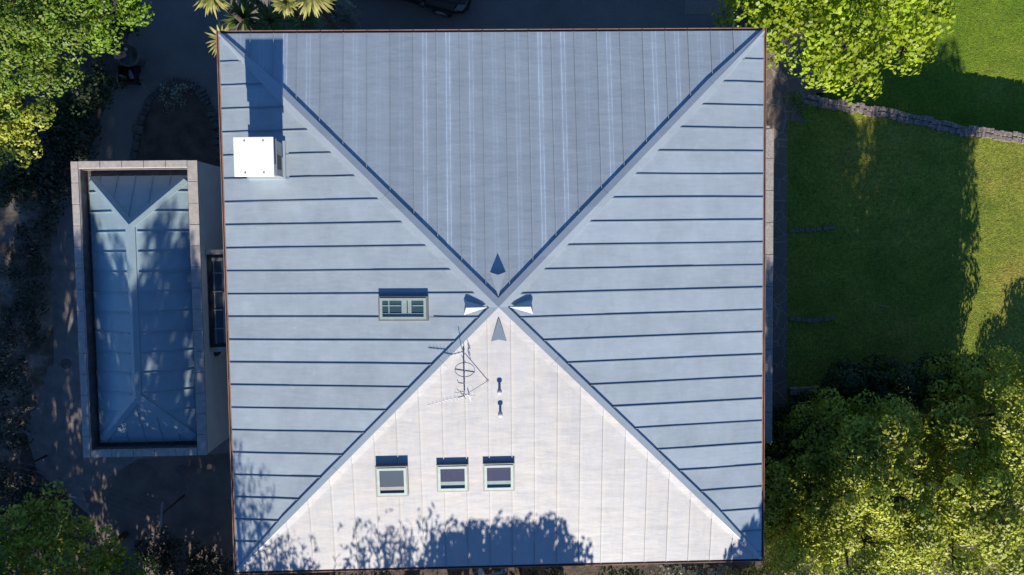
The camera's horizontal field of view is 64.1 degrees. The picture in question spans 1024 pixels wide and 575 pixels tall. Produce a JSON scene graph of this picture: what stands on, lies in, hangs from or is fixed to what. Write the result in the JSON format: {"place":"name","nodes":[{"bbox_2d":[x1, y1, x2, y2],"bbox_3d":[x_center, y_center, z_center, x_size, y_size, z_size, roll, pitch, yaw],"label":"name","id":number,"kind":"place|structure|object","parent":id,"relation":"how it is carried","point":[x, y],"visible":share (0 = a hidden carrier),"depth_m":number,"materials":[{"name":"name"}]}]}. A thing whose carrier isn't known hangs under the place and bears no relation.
{"place":"outdoors","nodes":[
{"label":"outdoors","id":0,"kind":"place"},
{"bbox_2d":[0,181,59,500],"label":"bank","id":1,"kind":"structure","parent":0,"point":[39,361],"depth_m":26.56,"materials":[{"name":"green plant"}]},
{"bbox_2d":[0,460,36,507],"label":"shrub","id":2,"kind":"object","parent":1,"relation":"on","point":[5,481],"visible":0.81,"depth_m":26.26,"materials":[{"name":"green plant"}]},
{"bbox_2d":[7,474,48,512],"bbox_3d":[-15.649,6.734,26.575,1.396,1.510,1.599,23,92,-3],"label":"shrub","id":3,"kind":"object","parent":1,"relation":"on","point":[34,492],"visible":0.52,"depth_m":26.24,"materials":[{"name":"green plant"}]},
{"bbox_2d":[0,187,67,456],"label":"ivy","id":4,"kind":"object","parent":1,"relation":"on","point":[26,309],"visible":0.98,"depth_m":25.96,"materials":[{"name":"green plant"}]},
{"bbox_2d":[0,480,126,574],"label":"tree","id":5,"kind":"object","parent":1,"relation":"on","point":[36,514],"visible":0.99,"depth_m":22.99,"materials":[{"name":"green plant"}]},
{"bbox_2d":[25,196,229,515],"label":"yard","id":6,"kind":"structure","parent":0,"point":[55,433],"depth_m":27.09,"materials":[{"name":"grey stone"}]},
{"bbox_2d":[61,359,70,368],"bbox_3d":[-14.725,2.523,26.997,0.340,0.030,0.340,-1,93,-2],"label":"drain cover","id":7,"kind":"object","parent":6,"relation":"in","point":[65,363],"visible":1,"depth_m":26.99,"materials":[{"name":"metal"}]},
{"bbox_2d":[84,453,258,574],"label":"patch","id":8,"kind":"object","parent":6,"relation":"on","point":[201,510],"visible":0.6,"depth_m":27.37,"materials":[{"name":"grey concrete"}]},
{"bbox_2d":[8,455,184,526],"bbox_3d":[-13.154,6.319,26.295,4.837,1.960,0.815,17,93,-3],"label":"washing line","id":9,"kind":"object","parent":8,"relation":"on","point":[14,470],"visible":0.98,"depth_m":25.52,"materials":[{"name":"grey metal"}]},
{"bbox_2d":[72,531,158,574],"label":"tree","id":10,"kind":"object","parent":8,"relation":"on","point":[120,561],"visible":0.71,"depth_m":24.60,"materials":[{"name":"green plant"}]},
{"bbox_2d":[131,527,177,567],"bbox_3d":[-11.675,8.462,26.845,1.547,1.411,1.378,-1,93,-2],"label":"shrub","id":11,"kind":"object","parent":8,"relation":"on","point":[144,551],"visible":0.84,"depth_m":26.57,"materials":[{"name":"green plant"}]},
{"bbox_2d":[151,537,217,574],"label":"shrub","id":12,"kind":"object","parent":8,"relation":"on","point":[169,564],"visible":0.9,"depth_m":26.52,"materials":[{"name":"green plant"}]},
{"bbox_2d":[187,542,242,574],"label":"shrub","id":13,"kind":"object","parent":8,"relation":"on","point":[204,569],"visible":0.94,"depth_m":26.53,"materials":[{"name":"green plant"}]},
{"bbox_2d":[0,0,747,574],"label":"ground","id":14,"kind":"structure","parent":0,"point":[96,120],"depth_m":26.70,"materials":[{"name":"green plant"}]},
{"bbox_2d":[0,510,27,574],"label":"tree","id":15,"kind":"object","parent":14,"relation":"on","point":[9,560],"visible":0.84,"depth_m":22.67,"materials":[{"name":"green plant"}]},
{"bbox_2d":[0,156,48,212],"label":"shrub","id":16,"kind":"object","parent":14,"relation":"on","point":[7,196],"visible":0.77,"depth_m":25.63,"materials":[{"name":"green plant"}]},
{"bbox_2d":[0,83,57,167],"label":"tree","id":17,"kind":"object","parent":14,"relation":"on","point":[17,131],"visible":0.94,"depth_m":23.06,"materials":[{"name":"green plant"}]},
{"bbox_2d":[1,125,73,190],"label":"shrub","id":18,"kind":"object","parent":14,"relation":"on","point":[31,169],"visible":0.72,"depth_m":25.55,"materials":[{"name":"green plant"}]},
{"bbox_2d":[0,0,95,125],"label":"tree","id":19,"kind":"object","parent":14,"relation":"on","point":[14,34],"visible":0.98,"depth_m":21.71,"materials":[{"name":"green plant"}]},
{"bbox_2d":[34,163,71,204],"bbox_3d":[-14.565,-3.315,26.178,1.576,1.222,1.396,-1,93,-2],"label":"shrub","id":20,"kind":"object","parent":14,"relation":"on","point":[66,182],"visible":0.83,"depth_m":25.89,"materials":[{"name":"green plant"}]},
{"bbox_2d":[35,87,91,139],"bbox_3d":[-13.980,-5.460,25.847,1.865,1.669,1.489,-40,94,1],"label":"shrub","id":21,"kind":"object","parent":14,"relation":"on","point":[61,122],"visible":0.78,"depth_m":25.46,"materials":[{"name":"green plant"}]},
{"bbox_2d":[50,118,101,166],"bbox_3d":[-13.857,-4.576,26.053,1.748,1.367,1.619,-1,93,-2],"label":"shrub","id":22,"kind":"object","parent":14,"relation":"on","point":[79,155],"visible":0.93,"depth_m":25.73,"materials":[{"name":"green plant"}]},
{"bbox_2d":[66,55,127,119],"bbox_3d":[-13.189,-6.225,25.806,1.657,1.705,1.888,35,92,-3],"label":"shrub","id":23,"kind":"object","parent":14,"relation":"on","point":[88,98],"visible":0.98,"depth_m":25.50,"materials":[{"name":"green plant"}]},
{"bbox_2d":[43,0,154,56],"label":"tree","id":24,"kind":"object","parent":14,"relation":"on","point":[97,12],"visible":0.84,"depth_m":22.75,"materials":[{"name":"green plant"}]},
{"bbox_2d":[98,2,139,51],"bbox_3d":[-12.291,-8.191,25.793,1.530,1.566,1.432,-21,94,0],"label":"shrub","id":25,"kind":"object","parent":14,"relation":"on","point":[122,26],"visible":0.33,"depth_m":25.48,"materials":[{"name":"green plant"}]},
{"bbox_2d":[71,160,228,456],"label":"outbuilding","id":26,"kind":"structure","parent":14,"relation":"on","point":[149,266],"depth_m":23.53,"materials":[{"name":"metal"}]},
{"bbox_2d":[276,573,306,574],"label":"shrub","id":27,"kind":"object","parent":14,"relation":"on","point":[291,573],"visible":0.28,"depth_m":25.12,"materials":[{"name":"green plant"}]},
{"bbox_2d":[303,0,361,29],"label":"shrub","id":28,"kind":"object","parent":14,"relation":"on","point":[341,7],"visible":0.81,"depth_m":25.04,"materials":[{"name":"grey plant"}]},
{"bbox_2d":[349,571,405,574],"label":"shrub","id":29,"kind":"object","parent":14,"relation":"on","point":[382,572],"visible":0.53,"depth_m":25.45,"materials":[{"name":"green plant"}]},
{"bbox_2d":[520,566,565,574],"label":"shrub","id":30,"kind":"object","parent":14,"relation":"on","point":[546,571],"visible":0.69,"depth_m":25.60,"materials":[{"name":"green plant"}]},
{"bbox_2d":[642,564,704,574],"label":"shrub","id":31,"kind":"object","parent":14,"relation":"on","point":[676,571],"visible":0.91,"depth_m":25.06,"materials":[{"name":"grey plant"}]},
{"bbox_2d":[685,563,735,574],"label":"shrub","id":32,"kind":"object","parent":14,"relation":"on","point":[711,571],"visible":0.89,"depth_m":25.02,"materials":[{"name":"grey plant"}]},
{"bbox_2d":[767,29,825,123],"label":"garden steps","id":33,"kind":"structure","parent":14,"relation":"on","point":[796,81],"depth_m":26.53,"materials":[{"name":"grey stone"}]},
{"bbox_2d":[88,0,737,160],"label":"driveway","id":34,"kind":"structure","parent":0,"point":[171,39],"depth_m":26.66,"materials":[{"name":"grey asphalt"}]},
{"bbox_2d":[113,44,145,67],"bbox_3d":[-12.082,-7.319,25.943,0.700,1.165,0.700,-1,93,-2],"label":"flower tub","id":35,"kind":"object","parent":34,"relation":"on","point":[129,55],"visible":0.97,"depth_m":25.77,"materials":[{"name":"stone"}]},
{"bbox_2d":[118,65,149,94],"bbox_3d":[-12.044,-6.727,26.297,1.279,0.528,0.736,21,92,-3],"label":"garden trolley","id":36,"kind":"object","parent":34,"relation":"on","point":[131,74],"visible":0.88,"depth_m":26.22,"materials":[{"name":"black plastic"}]},
{"bbox_2d":[133,86,219,166],"bbox_3d":[-10.974,-5.307,26.656,2.917,0.001,2.752,-1,93,-2],"label":"flower bed","id":37,"kind":"object","parent":34,"relation":"on","point":[178,132],"visible":0.8,"depth_m":26.67,"materials":[{"name":"soil"}]},
{"bbox_2d":[128,77,219,160],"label":"stone kerb","id":38,"kind":"structure","parent":37,"relation":"on","point":[202,95],"depth_m":26.55,"materials":[{"name":"grey stone"}]},
{"bbox_2d":[157,81,194,112],"bbox_3d":[-10.704,-6.075,26.243,1.250,1.008,1.046,-1,93,-2],"label":"shrub","id":39,"kind":"object","parent":37,"relation":"on","point":[174,91],"visible":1,"depth_m":25.95,"materials":[{"name":"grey plant"}]},
{"bbox_2d":[205,22,235,56],"bbox_3d":[-7.678,-6.633,23.904,0.985,5.582,0.907,-44,94,1],"label":"palm","id":40,"kind":"object","parent":34,"relation":"on","point":[218,29],"visible":0.2,"depth_m":21.36,"materials":[{"name":"green plant"}]},
{"bbox_2d":[194,0,251,28],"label":"palm","id":41,"kind":"object","parent":34,"relation":"on","point":[223,5],"visible":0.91,"depth_m":20.40,"materials":[{"name":"green plant"}]},
{"bbox_2d":[220,0,261,30],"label":"palm","id":42,"kind":"object","parent":34,"relation":"on","point":[246,15],"visible":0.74,"depth_m":22.69,"materials":[{"name":"green plant"}]},
{"bbox_2d":[229,0,284,29],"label":"palm","id":43,"kind":"object","parent":34,"relation":"on","point":[257,2],"visible":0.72,"depth_m":22.35,"materials":[{"name":"green plant"}]},
{"bbox_2d":[251,0,293,29],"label":"palm","id":44,"kind":"object","parent":34,"relation":"on","point":[268,19],"visible":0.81,"depth_m":22.70,"materials":[{"name":"green plant"}]},
{"bbox_2d":[271,0,310,29],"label":"palm","id":45,"kind":"object","parent":34,"relation":"on","point":[284,5],"visible":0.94,"depth_m":20.34,"materials":[{"name":"green plant"}]},
{"bbox_2d":[286,5,326,29],"bbox_3d":[-5.848,-7.534,24.552,1.229,4.294,1.214,-1,93,-2],"label":"palm","id":46,"kind":"object","parent":34,"relation":"on","point":[311,19],"visible":0.34,"depth_m":22.77,"materials":[{"name":"green plant"}]},
{"bbox_2d":[290,0,340,29],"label":"palm","id":47,"kind":"object","parent":34,"relation":"on","point":[320,5],"visible":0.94,"depth_m":20.30,"materials":[{"name":"green plant"}]},
{"bbox_2d":[403,0,471,17],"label":"car","id":48,"kind":"object","parent":34,"relation":"on","point":[446,8],"visible":1,"depth_m":25.96,"materials":[{"name":"paint"}]},
{"bbox_2d":[216,28,766,573],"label":"house","id":49,"kind":"structure","parent":0,"point":[556,238],"depth_m":20.36,"materials":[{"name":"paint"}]},
{"bbox_2d":[375,463,408,496],"bbox_3d":[-3.002,4.830,20.500,0.802,0.320,0.833,-1,93,-2],"label":"roof window","id":50,"kind":"structure","parent":49,"relation":"in","point":[392,480],"depth_m":20.44,"materials":[{"name":"grey glass"}]},
{"bbox_2d":[378,296,428,320],"bbox_3d":[-2.647,0.512,19.954,1.240,0.325,0.597,-1,93,-2],"label":"roof window","id":51,"kind":"structure","parent":49,"relation":"in","point":[390,308],"depth_m":19.91,"materials":[{"name":"white glass"}]},
{"bbox_2d":[436,463,468,491],"bbox_3d":[-1.490,4.775,20.563,0.806,0.257,0.747,-1,93,-2],"label":"roof window","id":52,"kind":"structure","parent":49,"relation":"in","point":[451,477],"depth_m":20.52,"materials":[{"name":"white glass"}]},
{"bbox_2d":[428,380,488,405],"bbox_3d":[-1.284,2.556,19.657,1.471,1.013,0.511,-1,93,-2],"label":"antenna","id":53,"kind":"object","parent":49,"relation":"on","point":[463,394],"visible":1,"depth_m":19.60,"materials":[{"name":"metal"}]},
{"bbox_2d":[472,568,505,574],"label":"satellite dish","id":54,"kind":"object","parent":49,"relation":"attached to","point":[481,571],"visible":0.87,"depth_m":21.74,"materials":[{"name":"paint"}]},
{"bbox_2d":[483,461,514,490],"bbox_3d":[-0.331,4.757,20.596,0.798,0.259,0.760,-1,93,-2],"label":"roof window","id":55,"kind":"structure","parent":49,"relation":"in","point":[497,476],"depth_m":20.56,"materials":[{"name":"white glass"}]},
{"bbox_2d":[685,0,728,13],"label":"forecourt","id":56,"kind":"structure","parent":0,"point":[701,6],"depth_m":26.96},
{"bbox_2d":[522,394,1023,574],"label":"ground","id":57,"kind":"structure","parent":0,"point":[583,570],"depth_m":27.11,"materials":[{"name":"green plant"}]},
{"bbox_2d":[597,565,647,574],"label":"shrub","id":58,"kind":"object","parent":57,"relation":"on","point":[623,572],"visible":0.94,"depth_m":25.14,"materials":[{"name":"green plant"}]},
{"bbox_2d":[722,562,774,574],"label":"shrub","id":59,"kind":"object","parent":57,"relation":"on","point":[759,572],"visible":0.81,"depth_m":24.86,"materials":[{"name":"green plant"}]},
{"bbox_2d":[764,386,845,527],"bbox_3d":[8.675,5.156,25.593,2.314,2.999,4.688,33,92,-3],"label":"tree","id":60,"kind":"object","parent":57,"relation":"on","point":[776,434],"visible":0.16,"depth_m":24.85,"materials":[{"name":"green plant"}]},
{"bbox_2d":[759,421,852,574],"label":"tree","id":61,"kind":"object","parent":57,"relation":"on","point":[786,552],"visible":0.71,"depth_m":23.52,"materials":[{"name":"green plant"}]},
{"bbox_2d":[780,381,947,540],"bbox_3d":[10.111,4.742,23.940,3.696,6.327,3.626,-1,93,-2],"label":"tree","id":62,"kind":"object","parent":57,"relation":"on","point":[868,462],"visible":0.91,"depth_m":22.18,"materials":[{"name":"green plant"}]},
{"bbox_2d":[783,471,947,574],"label":"tree","id":63,"kind":"object","parent":57,"relation":"on","point":[859,535],"visible":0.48,"depth_m":21.90,"materials":[{"name":"green plant"}]},
{"bbox_2d":[816,351,988,424],"bbox_3d":[12.272,3.128,25.522,5.383,3.095,2.422,-11,94,-1],"label":"tree","id":64,"kind":"object","parent":57,"relation":"on","point":[856,379],"visible":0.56,"depth_m":24.87,"materials":[{"name":"green plant"}]},
{"bbox_2d":[879,444,1023,574],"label":"tree","id":65,"kind":"object","parent":57,"relation":"on","point":[994,531],"visible":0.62,"depth_m":22.08,"materials":[{"name":"green plant"}]},
{"bbox_2d":[887,344,1023,503],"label":"tree","id":66,"kind":"object","parent":57,"relation":"on","point":[959,433],"visible":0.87,"depth_m":23.21,"materials":[{"name":"green plant"}]},
{"bbox_2d":[766,37,794,408],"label":"path","id":67,"kind":"structure","parent":0,"point":[779,86],"depth_m":26.52,"materials":[{"name":"grey stone"}]},
{"bbox_2d":[789,316,834,322],"bbox_3d":[9.828,1.046,26.762,1.509,0.104,0.200,1,93,-2],"label":"stone edging","id":68,"kind":"object","parent":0,"point":[810,319],"visible":1,"depth_m":26.73,"materials":[{"name":"grey stone"}]},
{"bbox_2d":[748,0,1023,133],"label":"lawn","id":69,"kind":"structure","parent":0,"point":[972,74],"depth_m":27.33,"materials":[{"name":"green plant"}]},
{"bbox_2d":[711,0,958,105],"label":"tree","id":70,"kind":"object","parent":69,"relation":"on","point":[849,28],"visible":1,"depth_m":22.44,"materials":[{"name":"green plant"}]},
{"bbox_2d":[795,92,1023,143],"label":"garden wall","id":71,"kind":"structure","parent":69,"relation":"on","point":[918,120],"depth_m":26.43,"materials":[{"name":"stone"}]},
{"bbox_2d":[772,104,1023,410],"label":"lawn","id":72,"kind":"structure","parent":0,"point":[923,240],"depth_m":26.71,"materials":[{"name":"green plant"}]},
{"bbox_2d":[765,126,773,442],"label":"side wall","id":73,"kind":"structure","parent":72,"relation":"on","point":[769,278],"depth_m":24.44,"materials":[{"name":"grey paint"}]},
{"bbox_2d":[784,91,813,120],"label":"shrub","id":74,"kind":"object","parent":72,"relation":"on","point":[795,100],"visible":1,"depth_m":26.12,"materials":[{"name":"green plant"}]},
{"bbox_2d":[789,384,833,394],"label":"wall","id":75,"kind":"structure","parent":72,"relation":"on","point":[793,390],"depth_m":26.74,"materials":[{"name":"grey stone"}]},
{"bbox_2d":[789,226,834,231],"bbox_3d":[9.739,-1.893,26.589,1.492,0.106,0.126,-4,93,-1],"label":"stone edging","id":76,"kind":"object","parent":72,"relation":"on","point":[814,229],"visible":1,"depth_m":26.55,"materials":[{"name":"grey stone"}]}
]}

